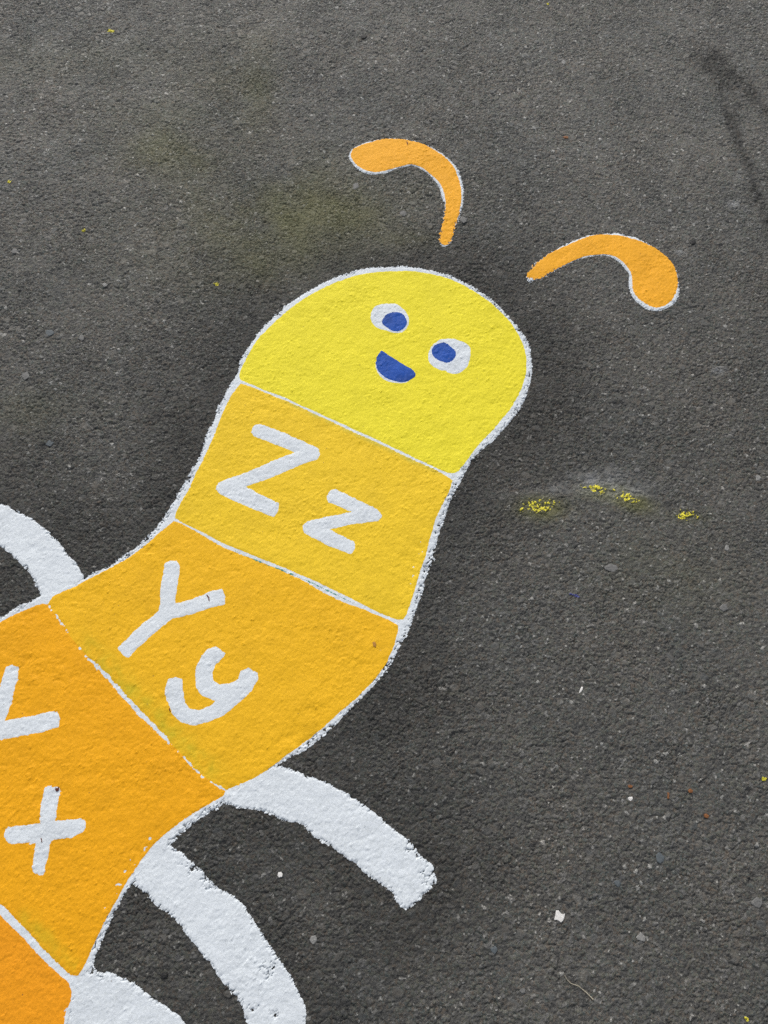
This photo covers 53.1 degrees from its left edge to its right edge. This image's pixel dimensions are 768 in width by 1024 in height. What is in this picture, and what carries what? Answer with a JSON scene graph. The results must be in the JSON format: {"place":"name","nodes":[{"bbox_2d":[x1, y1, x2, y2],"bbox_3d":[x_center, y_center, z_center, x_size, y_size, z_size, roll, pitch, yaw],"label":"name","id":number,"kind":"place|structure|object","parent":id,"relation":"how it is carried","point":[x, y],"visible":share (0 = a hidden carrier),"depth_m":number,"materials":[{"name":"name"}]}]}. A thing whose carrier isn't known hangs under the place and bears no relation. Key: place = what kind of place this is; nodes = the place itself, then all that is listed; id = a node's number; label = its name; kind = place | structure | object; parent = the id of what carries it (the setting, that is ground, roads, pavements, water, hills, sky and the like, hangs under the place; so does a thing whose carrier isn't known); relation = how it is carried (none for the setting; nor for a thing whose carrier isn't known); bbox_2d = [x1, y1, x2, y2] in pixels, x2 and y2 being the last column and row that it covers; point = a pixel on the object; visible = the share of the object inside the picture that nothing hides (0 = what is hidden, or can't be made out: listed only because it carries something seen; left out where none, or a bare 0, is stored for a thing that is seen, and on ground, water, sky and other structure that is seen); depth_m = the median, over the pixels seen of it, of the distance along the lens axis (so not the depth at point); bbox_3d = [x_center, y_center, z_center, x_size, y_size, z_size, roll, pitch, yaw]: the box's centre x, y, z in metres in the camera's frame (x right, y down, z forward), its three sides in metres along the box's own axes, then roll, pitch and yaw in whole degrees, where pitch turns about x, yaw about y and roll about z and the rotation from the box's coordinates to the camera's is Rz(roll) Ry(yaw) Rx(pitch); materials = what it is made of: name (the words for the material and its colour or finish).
{"place":"outdoors","nodes":[
{"label":"outdoors","id":0,"kind":"place"},
{"bbox_2d":[0,0,767,1023],"bbox_3d":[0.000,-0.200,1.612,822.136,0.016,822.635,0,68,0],"label":"ground","id":1,"kind":"structure","parent":0,"point":[176,160],"depth_m":1.60,"materials":[{"name":"grey asphalt"}]},
{"bbox_2d":[21,372,29,379],"bbox_3d":[-0.768,-0.292,1.649,0.015,0.002,0.017,-36,72,-14],"label":"pebble","id":2,"kind":"object","parent":1,"relation":"on","point":[25,375],"visible":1,"depth_m":1.65,"materials":[{"name":"grey stone"}]},
{"bbox_2d":[45,330,53,335],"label":"pebble","id":3,"kind":"object","parent":1,"relation":"on","point":[50,332],"visible":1,"depth_m":1.69,"materials":[{"name":"grey stone"}]},
{"bbox_2d":[46,440,53,446],"bbox_3d":[-0.690,-0.142,1.587,0.013,0.002,0.014,29,71,11],"label":"pebble","id":4,"kind":"object","parent":1,"relation":"on","point":[48,443],"visible":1,"depth_m":1.59,"materials":[{"name":"grey stone"}]},
{"bbox_2d":[160,972,167,978],"bbox_3d":[-0.351,0.739,1.227,0.010,0.003,0.011,-42,74,-15],"label":"grit","id":5,"kind":"object","parent":1,"relation":"on","point":[163,975],"visible":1,"depth_m":1.23,"materials":[{"name":"grey stone"}]},
{"bbox_2d":[310,936,316,943],"bbox_3d":[-0.115,0.694,1.248,0.012,0.002,0.012,-41,74,-15],"label":"pebble","id":6,"kind":"object","parent":1,"relation":"on","point":[313,939],"visible":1,"depth_m":1.25,"materials":[{"name":"stone"}]},
{"bbox_2d":[0,138,679,1023],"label":"painted caterpillar","id":7,"kind":"object","parent":1,"relation":"on","point":[154,700],"visible":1,"depth_m":1.44,"materials":[{"name":"yellow paint"}]},
{"bbox_2d":[459,217,466,222],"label":"pebble","id":8,"kind":"object","parent":1,"relation":"on","point":[463,219],"visible":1,"depth_m":1.81,"materials":[{"name":"grey stone"}]},
{"bbox_2d":[490,946,496,953],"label":"pebble","id":9,"kind":"object","parent":1,"relation":"on","point":[493,949],"visible":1,"depth_m":1.24,"materials":[{"name":"grey stone"}]},
{"bbox_2d":[520,499,554,511],"bbox_3d":[0.310,-0.013,1.537,0.083,0.004,0.035,0,68,0],"label":"paint smear","id":10,"kind":"object","parent":1,"relation":"on","point":[534,509],"visible":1,"depth_m":1.53},
{"bbox_2d":[554,910,564,921],"bbox_3d":[0.288,0.662,1.260,0.016,0.001,0.016,17,69,7],"label":"paint flake","id":11,"kind":"object","parent":1,"relation":"on","point":[559,916],"visible":1,"depth_m":1.26,"materials":[{"name":"white paint"}]},
{"bbox_2d":[564,973,592,999],"bbox_3d":[0.308,0.755,1.223,0.056,0.002,0.006,36,72,13],"label":"dry stem","id":12,"kind":"object","parent":1,"relation":"on","point":[579,987],"visible":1,"depth_m":1.22,"materials":[{"name":"beige plant"}]},
{"bbox_2d":[580,484,605,494],"bbox_3d":[0.421,-0.049,1.551,0.051,0.005,0.021,25,70,10],"label":"paint smear","id":13,"kind":"object","parent":1,"relation":"on","point":[595,487],"visible":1,"depth_m":1.55},
{"bbox_2d":[604,564,617,571],"bbox_3d":[0.439,0.108,1.487,0.024,0.002,0.018,-29,71,-11],"label":"pebble","id":14,"kind":"object","parent":1,"relation":"on","point":[611,567],"visible":1,"depth_m":1.49,"materials":[{"name":"grey stone"}]},
{"bbox_2d":[614,880,620,886],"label":"pebble","id":15,"kind":"object","parent":1,"relation":"on","point":[617,883],"visible":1,"depth_m":1.28,"materials":[{"name":"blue stone"}]},
{"bbox_2d":[612,489,639,502],"bbox_3d":[0.485,-0.031,1.544,0.057,0.003,0.022,18,69,7],"label":"paint smear","id":16,"kind":"object","parent":1,"relation":"on","point":[625,496],"visible":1,"depth_m":1.54},
{"bbox_2d":[636,932,644,940],"bbox_3d":[0.418,0.692,1.250,0.013,0.002,0.013,-41,74,-15],"label":"pebble","id":17,"kind":"object","parent":1,"relation":"on","point":[640,936],"visible":1,"depth_m":1.25,"materials":[{"name":"stone"}]},
{"bbox_2d":[656,852,664,863],"bbox_3d":[0.464,0.582,1.293,0.016,0.002,0.015,-35,72,-13],"label":"pebble","id":18,"kind":"object","parent":1,"relation":"on","point":[659,857],"visible":1,"depth_m":1.29,"materials":[{"name":"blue stone"}]},
{"bbox_2d":[676,509,698,520],"bbox_3d":[0.603,0.006,1.528,0.045,0.004,0.024,0,68,0],"label":"paint smear","id":19,"kind":"object","parent":1,"relation":"on","point":[682,514],"visible":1,"depth_m":1.53},
{"bbox_2d":[719,604,728,611],"bbox_3d":[0.643,0.181,1.457,0.016,0.002,0.014,-11,68,-5],"label":"pebble","id":20,"kind":"object","parent":1,"relation":"on","point":[723,607],"visible":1,"depth_m":1.46,"materials":[{"name":"grey stone"}]},
{"bbox_2d":[751,897,761,907],"bbox_3d":[0.615,0.644,1.268,0.017,0.002,0.014,-37,73,-14],"label":"pebble","id":21,"kind":"object","parent":1,"relation":"on","point":[757,901],"visible":1,"depth_m":1.27,"materials":[{"name":"grey stone"}]}
]}

